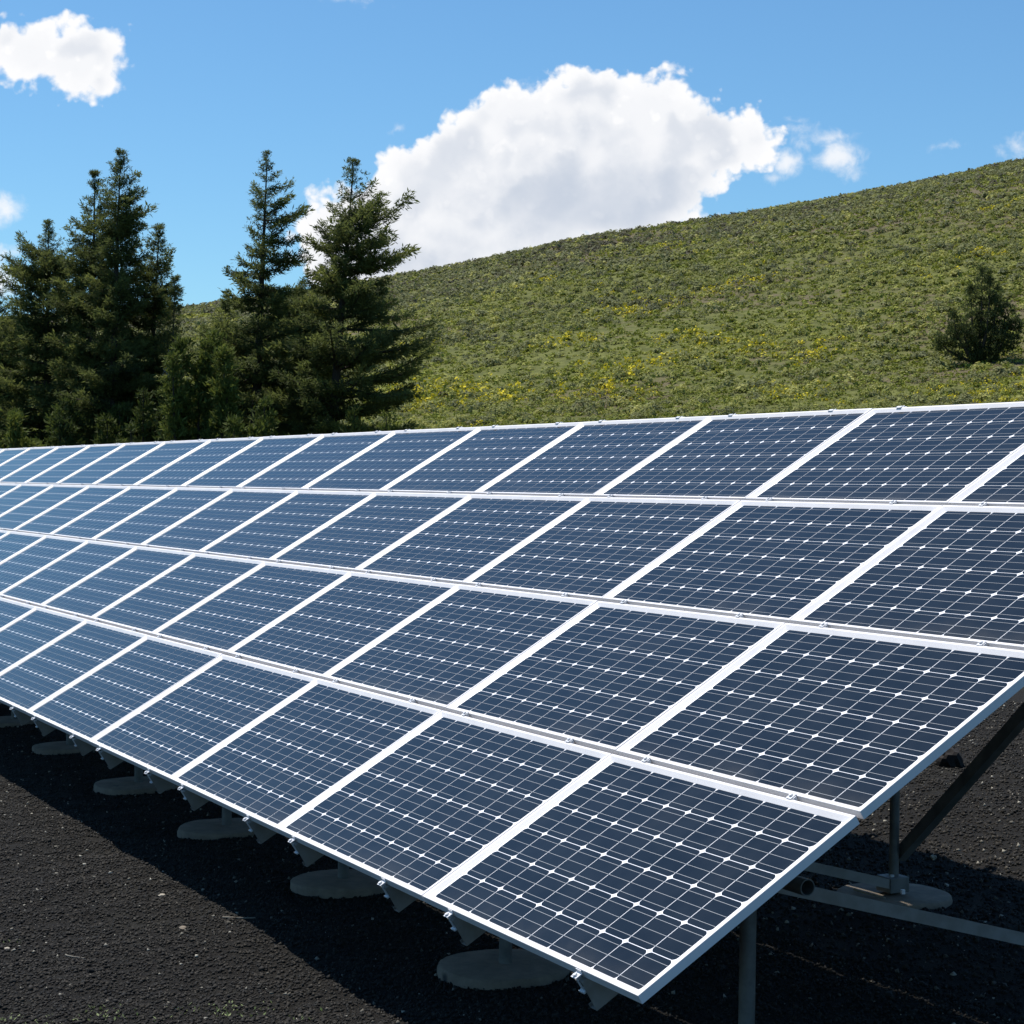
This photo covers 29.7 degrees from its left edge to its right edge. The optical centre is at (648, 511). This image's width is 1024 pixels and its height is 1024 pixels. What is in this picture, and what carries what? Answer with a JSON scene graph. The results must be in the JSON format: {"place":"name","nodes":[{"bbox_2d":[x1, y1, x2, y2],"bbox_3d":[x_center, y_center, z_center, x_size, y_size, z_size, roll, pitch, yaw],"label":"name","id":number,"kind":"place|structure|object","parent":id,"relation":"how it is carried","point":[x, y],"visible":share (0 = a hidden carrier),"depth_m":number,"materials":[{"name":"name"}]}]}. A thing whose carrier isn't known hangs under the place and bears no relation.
{"place":"outdoors","nodes":[
{"label":"outdoors","id":0,"kind":"place"},
{"bbox_2d":[0,700,1023,1023],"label":"cinder gravel","id":1,"kind":"structure","parent":0,"point":[258,884],"depth_m":9.24,"materials":[{"name":"black gravel"}]},
{"bbox_2d":[0,164,1023,1023],"bbox_3d":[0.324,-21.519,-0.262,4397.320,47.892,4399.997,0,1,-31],"label":"ground","id":2,"kind":"structure","parent":0,"point":[910,870],"depth_m":10.74,"materials":[{"name":"black soil"}]},
{"bbox_2d":[0,716,35,727],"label":"concrete footing","id":3,"kind":"object","parent":2,"relation":"on","point":[7,721],"visible":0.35,"depth_m":16.88,"materials":[{"name":"grey concrete"}]},
{"bbox_2d":[0,279,41,446],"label":"conifer tree","id":4,"kind":"object","parent":2,"relation":"on","point":[5,364],"visible":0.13,"depth_m":47.80,"materials":[{"name":"green plant"}]},
{"bbox_2d":[0,407,44,448],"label":"juniper tree","id":5,"kind":"object","parent":2,"relation":"on","point":[13,435],"visible":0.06,"depth_m":41.61,"materials":[{"name":"green plant"}]},
{"bbox_2d":[0,219,82,448],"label":"conifer tree","id":6,"kind":"object","parent":2,"relation":"on","point":[27,336],"visible":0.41,"depth_m":46.55,"materials":[{"name":"green plant"}]},
{"bbox_2d":[32,741,100,754],"bbox_3d":[-4.641,1.943,15.388,0.603,0.158,0.604,1,0,30],"label":"concrete footing","id":7,"kind":"object","parent":2,"relation":"on","point":[56,748],"visible":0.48,"depth_m":15.17,"materials":[{"name":"grey concrete"}]},
{"bbox_2d":[25,169,133,446],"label":"conifer tree","id":8,"kind":"object","parent":2,"relation":"on","point":[76,270],"visible":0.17,"depth_m":45.62,"materials":[{"name":"green plant"}]},
{"bbox_2d":[34,396,135,446],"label":"juniper tree","id":9,"kind":"object","parent":2,"relation":"on","point":[63,423],"visible":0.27,"depth_m":43.57,"materials":[{"name":"green plant"}]},
{"bbox_2d":[53,147,167,444],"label":"conifer tree","id":10,"kind":"object","parent":2,"relation":"on","point":[126,224],"visible":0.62,"depth_m":44.73,"materials":[{"name":"green plant"}]},
{"bbox_2d":[94,776,179,794],"bbox_3d":[-3.639,2.004,13.698,0.633,0.158,0.619,1,1,-39],"label":"concrete footing","id":11,"kind":"object","parent":2,"relation":"on","point":[121,786],"visible":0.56,"depth_m":13.51,"materials":[{"name":"grey concrete"}]},
{"bbox_2d":[114,385,173,443],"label":"juniper tree","id":12,"kind":"object","parent":2,"relation":"on","point":[148,426],"visible":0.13,"depth_m":42.88,"materials":[{"name":"green plant"}]},
{"bbox_2d":[118,223,192,427],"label":"conifer tree","id":13,"kind":"object","parent":2,"relation":"on","point":[153,270],"visible":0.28,"depth_m":45.78,"materials":[{"name":"green plant"}]},
{"bbox_2d":[134,274,190,441],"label":"conifer tree","id":14,"kind":"object","parent":2,"relation":"on","point":[173,317],"visible":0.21,"depth_m":44.95,"materials":[{"name":"green plant"}]},
{"bbox_2d":[157,328,245,440],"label":"juniper tree","id":15,"kind":"object","parent":2,"relation":"on","point":[182,408],"visible":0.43,"depth_m":41.73,"materials":[{"name":"green plant"}]},
{"bbox_2d":[177,818,253,839],"bbox_3d":[-2.636,2.036,12.015,0.601,0.158,0.602,1,0,7],"label":"concrete footing","id":16,"kind":"object","parent":2,"relation":"on","point":[209,829],"visible":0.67,"depth_m":11.85,"materials":[{"name":"grey concrete"}]},
{"bbox_2d":[187,297,267,436],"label":"conifer tree","id":17,"kind":"object","parent":2,"relation":"on","point":[223,307],"visible":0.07,"depth_m":49.86,"materials":[{"name":"green plant"}]},
{"bbox_2d":[215,394,289,437],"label":"juniper tree","id":18,"kind":"object","parent":2,"relation":"on","point":[257,428],"visible":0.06,"depth_m":41.04,"materials":[{"name":"green plant"}]},
{"bbox_2d":[204,150,327,436],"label":"conifer tree","id":19,"kind":"object","parent":2,"relation":"on","point":[254,355],"visible":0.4,"depth_m":45.73,"materials":[{"name":"green plant"}]},
{"bbox_2d":[232,278,391,434],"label":"conifer tree","id":20,"kind":"object","parent":2,"relation":"on","point":[312,296],"visible":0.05,"depth_m":48.63,"materials":[{"name":"green plant"}]},
{"bbox_2d":[290,869,384,898],"bbox_3d":[-1.642,2.047,10.332,0.566,0.158,0.557,1,0,-36],"label":"concrete footing","id":21,"kind":"object","parent":2,"relation":"on","point":[325,884],"visible":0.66,"depth_m":10.17,"materials":[{"name":"grey concrete"}]},
{"bbox_2d":[265,156,443,435],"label":"conifer tree","id":22,"kind":"object","parent":2,"relation":"on","point":[319,395],"visible":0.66,"depth_m":44.46,"materials":[{"name":"green plant"}]},
{"bbox_2d":[339,403,401,432],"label":"juniper tree","id":23,"kind":"object","parent":2,"relation":"on","point":[355,422],"visible":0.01,"depth_m":42.74,"materials":[{"name":"green plant"}]},
{"bbox_2d":[437,949,571,990],"bbox_3d":[-0.648,2.109,8.648,0.608,0.158,0.605,1,0,12],"label":"concrete footing","id":24,"kind":"object","parent":2,"relation":"on","point":[482,969],"visible":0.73,"depth_m":8.52,"materials":[{"name":"grey concrete"}]},
{"bbox_2d":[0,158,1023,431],"bbox_3d":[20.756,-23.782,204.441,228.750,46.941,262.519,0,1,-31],"label":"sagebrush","id":25,"kind":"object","parent":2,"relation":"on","point":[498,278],"visible":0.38,"depth_m":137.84,"materials":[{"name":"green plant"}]},
{"bbox_2d":[0,160,1023,430],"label":"meadow grass","id":26,"kind":"structure","parent":2,"relation":"on","point":[892,310],"depth_m":119.55,"materials":[{"name":"green plant"}]},
{"bbox_2d":[338,183,1023,426],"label":"hillside flowers","id":27,"kind":"object","parent":2,"relation":"on","point":[668,361],"visible":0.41,"depth_m":110.25,"materials":[{"name":"yellow plant"}]},
{"bbox_2d":[836,883,952,909],"bbox_3d":[1.249,2.012,9.777,0.582,0.158,0.583,1,0,-15],"label":"concrete footing","id":28,"kind":"object","parent":2,"relation":"on","point":[918,896],"visible":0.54,"depth_m":9.68,"materials":[{"name":"grey concrete"}]},
{"bbox_2d":[853,888,885,898],"bbox_3d":[1.110,1.923,9.668,0.020,0.012,0.244,0,1,-32],"label":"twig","id":29,"kind":"object","parent":28,"relation":"on","point":[861,891],"visible":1,"depth_m":9.66,"materials":[{"name":"wood"}]},
{"bbox_2d":[936,748,963,767],"bbox_3d":[2.167,1.793,13.784,0.182,0.211,0.214,0,1,-31],"label":"lava rock","id":30,"kind":"object","parent":2,"relation":"on","point":[951,757],"visible":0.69,"depth_m":13.71,"materials":[{"name":"black stone"}]},
{"bbox_2d":[931,263,1023,362],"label":"juniper tree","id":31,"kind":"object","parent":2,"relation":"on","point":[971,336],"visible":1,"depth_m":102.19,"materials":[{"name":"green plant"}]},
{"bbox_2d":[0,0,1023,315],"label":"sky","id":32,"kind":"structure","parent":0,"point":[512,125],"materials":[{"name":"blue"}]},
{"bbox_3d":[-7.633,1.858,20.432,0.572,0.158,0.603,1,1,-35],"label":"concrete footing","id":33,"kind":"object","parent":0,"visible":0},
{"bbox_2d":[0,406,1023,1023],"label":"panel rack","id":34,"kind":"object","parent":33,"relation":"on","point":[894,880],"visible":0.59,"depth_m":8.99,"materials":[{"name":"metal"}]},
{"bbox_2d":[0,530,8,536],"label":"solar panel","id":35,"kind":"object","parent":34,"relation":"attached to","point":[2,532],"visible":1,"depth_m":21.55,"materials":[{"name":"glass"}]},
{"bbox_2d":[0,483,19,494],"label":"solar panel","id":36,"kind":"object","parent":34,"relation":"attached to","point":[5,487],"visible":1,"depth_m":25.07,"materials":[{"name":"glass"}]},
{"bbox_2d":[0,448,27,463],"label":"solar panel","id":37,"kind":"object","parent":34,"relation":"attached to","point":[7,454],"visible":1,"depth_m":28.54,"materials":[{"name":"glass"}]},
{"bbox_2d":[0,597,36,627],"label":"solar panel","id":38,"kind":"object","parent":34,"relation":"attached to","point":[11,610],"visible":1,"depth_m":16.95,"materials":[{"name":"glass"}]},
{"bbox_2d":[0,531,45,561],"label":"solar panel","id":39,"kind":"object","parent":34,"relation":"attached to","point":[12,543],"visible":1,"depth_m":20.41,"materials":[{"name":"glass"}]},
{"bbox_2d":[0,484,52,514],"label":"solar panel","id":40,"kind":"object","parent":34,"relation":"attached to","point":[15,496],"visible":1,"depth_m":23.74,"materials":[{"name":"glass"}]},
{"bbox_2d":[0,446,57,478],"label":"solar panel","id":41,"kind":"object","parent":34,"relation":"attached to","point":[20,460],"visible":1,"depth_m":27.08,"materials":[{"name":"glass"}]},
{"bbox_2d":[0,607,86,671],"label":"solar panel","id":42,"kind":"object","parent":34,"relation":"attached to","point":[29,632],"visible":1,"depth_m":15.63,"materials":[{"name":"glass"},{"name":"silicon"},{"name":"aluminium"}]},
{"bbox_2d":[0,535,87,591],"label":"solar panel","id":43,"kind":"object","parent":34,"relation":"attached to","point":[23,563],"visible":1,"depth_m":18.98,"materials":[{"name":"glass"}]},
{"bbox_2d":[0,484,88,530],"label":"solar panel","id":44,"kind":"object","parent":34,"relation":"attached to","point":[11,519],"visible":0.99,"depth_m":22.31,"materials":[{"name":"glass"}]},
{"bbox_2d":[0,445,88,483],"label":"solar panel","id":45,"kind":"object","parent":34,"relation":"attached to","point":[37,466],"visible":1,"depth_m":25.67,"materials":[{"name":"glass"}]},
{"bbox_2d":[0,540,135,606],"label":"solar panel","id":46,"kind":"object","parent":34,"relation":"attached to","point":[37,588],"visible":1,"depth_m":17.55,"materials":[{"name":"glass"},{"name":"silicon"},{"name":"aluminium"}]},
{"bbox_2d":[13,485,129,534],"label":"solar panel","id":47,"kind":"object","parent":34,"relation":"attached to","point":[67,510],"visible":1,"depth_m":20.90,"materials":[{"name":"glass"},{"name":"silicon"},{"name":"aluminium"}]},
{"bbox_2d":[0,619,146,714],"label":"solar panel","id":48,"kind":"object","parent":34,"relation":"attached to","point":[39,675],"visible":1,"depth_m":14.18,"materials":[{"name":"glass"},{"name":"silicon"},{"name":"aluminium"}]},
{"bbox_2d":[24,443,124,484],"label":"solar panel","id":49,"kind":"object","parent":34,"relation":"attached to","point":[70,465],"visible":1,"depth_m":24.25,"materials":[{"name":"glass"}]},
{"bbox_2d":[55,441,164,484],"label":"solar panel","id":50,"kind":"object","parent":34,"relation":"attached to","point":[107,464],"visible":0.99,"depth_m":22.80,"materials":[{"name":"glass"}]},
{"bbox_2d":[49,486,176,539],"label":"solar panel","id":51,"kind":"object","parent":34,"relation":"attached to","point":[108,513],"visible":0.99,"depth_m":19.46,"materials":[{"name":"glass"},{"name":"silicon"},{"name":"aluminium"}]},
{"bbox_2d":[40,546,193,619],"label":"solar panel","id":52,"kind":"object","parent":34,"relation":"attached to","point":[108,584],"visible":1,"depth_m":16.10,"materials":[{"name":"glass"},{"name":"silicon"},{"name":"aluminium"}]},
{"bbox_2d":[26,635,221,744],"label":"solar panel","id":53,"kind":"object","parent":34,"relation":"attached to","point":[96,701],"visible":1,"depth_m":12.76,"materials":[{"name":"glass"},{"name":"silicon"},{"name":"aluminium"}]},
{"bbox_2d":[91,439,209,485],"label":"solar panel","id":54,"kind":"object","parent":34,"relation":"attached to","point":[146,464],"visible":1,"depth_m":21.34,"materials":[{"name":"glass"},{"name":"silicon"},{"name":"aluminium"}]},
{"bbox_2d":[91,487,232,545],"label":"solar panel","id":55,"kind":"object","parent":34,"relation":"attached to","point":[155,517],"visible":1,"depth_m":18.00,"materials":[{"name":"glass"},{"name":"silicon"},{"name":"aluminium"}]},
{"bbox_2d":[90,553,264,635],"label":"solar panel","id":56,"kind":"object","parent":34,"relation":"attached to","point":[166,596],"visible":1,"depth_m":14.64,"materials":[{"name":"glass"},{"name":"silicon"},{"name":"aluminium"}]},
{"bbox_2d":[133,437,261,486],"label":"solar panel","id":57,"kind":"object","parent":34,"relation":"attached to","point":[192,464],"visible":1,"depth_m":19.89,"materials":[{"name":"glass"}]},
{"bbox_2d":[89,654,316,782],"bbox_3d":[-2.652,1.188,11.332,0.987,0.034,1.672,-34,18,-26],"label":"solar panel","id":58,"kind":"object","parent":34,"relation":"attached to","point":[176,728],"visible":1,"depth_m":11.30,"materials":[{"name":"glass"},{"name":"silicon"},{"name":"aluminium"}]},
{"bbox_2d":[140,489,296,552],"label":"solar panel","id":59,"kind":"object","parent":34,"relation":"attached to","point":[196,531],"visible":0.99,"depth_m":16.54,"materials":[{"name":"glass"}]},
{"bbox_2d":[151,561,350,654],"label":"solar panel","id":60,"kind":"object","parent":34,"relation":"attached to","point":[223,620],"visible":1,"depth_m":13.20,"materials":[{"name":"glass"}]},
{"bbox_2d":[180,434,322,488],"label":"solar panel","id":61,"kind":"object","parent":34,"relation":"attached to","point":[233,471],"visible":1,"depth_m":18.43,"materials":[{"name":"glass"}]},
{"bbox_2d":[198,490,374,561],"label":"solar panel","id":62,"kind":"object","parent":34,"relation":"attached to","point":[279,526],"visible":1,"depth_m":15.09,"materials":[{"name":"glass"}]},
{"bbox_2d":[169,678,441,832],"bbox_3d":[-1.797,1.217,9.889,0.987,0.034,1.672,-34,18,-25],"label":"solar panel","id":63,"kind":"object","parent":34,"relation":"attached to","point":[275,766],"visible":1,"depth_m":9.84,"materials":[{"name":"glass"}]},
{"bbox_2d":[235,431,392,489],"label":"solar panel","id":64,"kind":"object","parent":34,"relation":"attached to","point":[308,463],"visible":1,"depth_m":16.99,"materials":[{"name":"glass"}]},
{"bbox_2d":[226,571,457,678],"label":"solar panel","id":65,"kind":"object","parent":34,"relation":"attached to","point":[331,626],"visible":1,"depth_m":11.74,"materials":[{"name":"glass"}]},
{"bbox_2d":[268,492,469,571],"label":"solar panel","id":66,"kind":"object","parent":34,"relation":"attached to","point":[352,538],"visible":1,"depth_m":13.63,"materials":[{"name":"glass"}]},
{"bbox_2d":[300,427,478,491],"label":"solar panel","id":67,"kind":"object","parent":34,"relation":"attached to","point":[377,466],"visible":1,"depth_m":15.53,"materials":[{"name":"glass"}]},
{"bbox_2d":[275,710,610,901],"bbox_3d":[-0.941,1.248,8.446,0.987,0.034,1.672,-34,18,-26],"label":"solar panel","id":68,"kind":"object","parent":34,"relation":"attached to","point":[426,806],"visible":1,"depth_m":8.38,"materials":[{"name":"glass"}]},
{"bbox_2d":[322,584,597,711],"bbox_3d":[-1.046,0.703,10.326,0.987,0.034,1.672,-34,18,-26],"label":"solar panel","id":69,"kind":"object","parent":34,"relation":"attached to","point":[448,648],"visible":1,"depth_m":10.28,"materials":[{"name":"glass"}]},
{"bbox_2d":[354,494,587,584],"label":"solar panel","id":70,"kind":"object","parent":34,"relation":"attached to","point":[461,541],"visible":1,"depth_m":12.18,"materials":[{"name":"glass"}]},
{"bbox_2d":[379,422,581,493],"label":"solar panel","id":71,"kind":"object","parent":34,"relation":"attached to","point":[472,462],"visible":1,"depth_m":14.07,"materials":[{"name":"glass"}]},
{"bbox_2d":[474,416,709,496],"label":"solar panel","id":72,"kind":"object","parent":34,"relation":"attached to","point":[586,459],"visible":1,"depth_m":12.61,"materials":[{"name":"glass"}]},
{"bbox_2d":[462,497,740,601],"bbox_3d":[-0.294,0.188,10.761,0.987,0.034,1.672,-34,18,-26],"label":"solar panel","id":73,"kind":"object","parent":34,"relation":"attached to","point":[596,548],"visible":1,"depth_m":10.72,"materials":[{"name":"glass"}]},
{"bbox_2d":[446,601,784,754],"bbox_3d":[-0.190,0.734,8.884,0.987,0.036,1.672,-34,17,-26],"label":"solar panel","id":74,"kind":"object","parent":34,"relation":"attached to","point":[610,677],"visible":1,"depth_m":8.82,"materials":[{"name":"glass"}]},
{"bbox_2d":[422,754,859,1003],"bbox_3d":[-0.085,1.278,7.003,0.987,0.034,1.672,-34,18,-26],"label":"solar panel","id":75,"kind":"object","parent":34,"relation":"attached to","point":[641,882],"visible":1,"depth_m":6.88,"materials":[{"name":"glass"}]},
{"bbox_2d":[593,408,872,499],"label":"solar panel","id":76,"kind":"object","parent":34,"relation":"attached to","point":[733,457],"visible":1,"depth_m":11.15,"materials":[{"name":"glass"}]},
{"bbox_2d":[602,500,942,623],"bbox_3d":[0.562,0.219,9.318,0.987,0.036,1.672,-34,18,-26],"label":"solar panel","id":77,"kind":"object","parent":34,"relation":"attached to","point":[782,561],"visible":1,"depth_m":9.26,"materials":[{"name":"glass"}]},
{"bbox_2d":[616,623,1023,818],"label":"solar panel","id":78,"kind":"object","parent":34,"relation":"attached to","point":[861,725],"visible":0.99,"depth_m":7.33,"materials":[{"name":"glass"}]},
{"bbox_2d":[745,402,1023,504],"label":"solar panel","id":79,"kind":"object","parent":34,"relation":"attached to","point":[934,455],"visible":1,"depth_m":9.75,"materials":[{"name":"glass"}]},
{"bbox_2d":[790,505,1023,650],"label":"solar panel","id":80,"kind":"object","parent":34,"relation":"attached to","point":[951,573],"visible":1,"depth_m":8.09,"materials":[{"name":"glass"}]},
{"bbox_2d":[948,446,1023,506],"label":"solar panel","id":81,"kind":"object","parent":34,"relation":"attached to","point":[1001,484],"visible":0.99,"depth_m":8.77,"materials":[{"name":"glass"}]}
]}

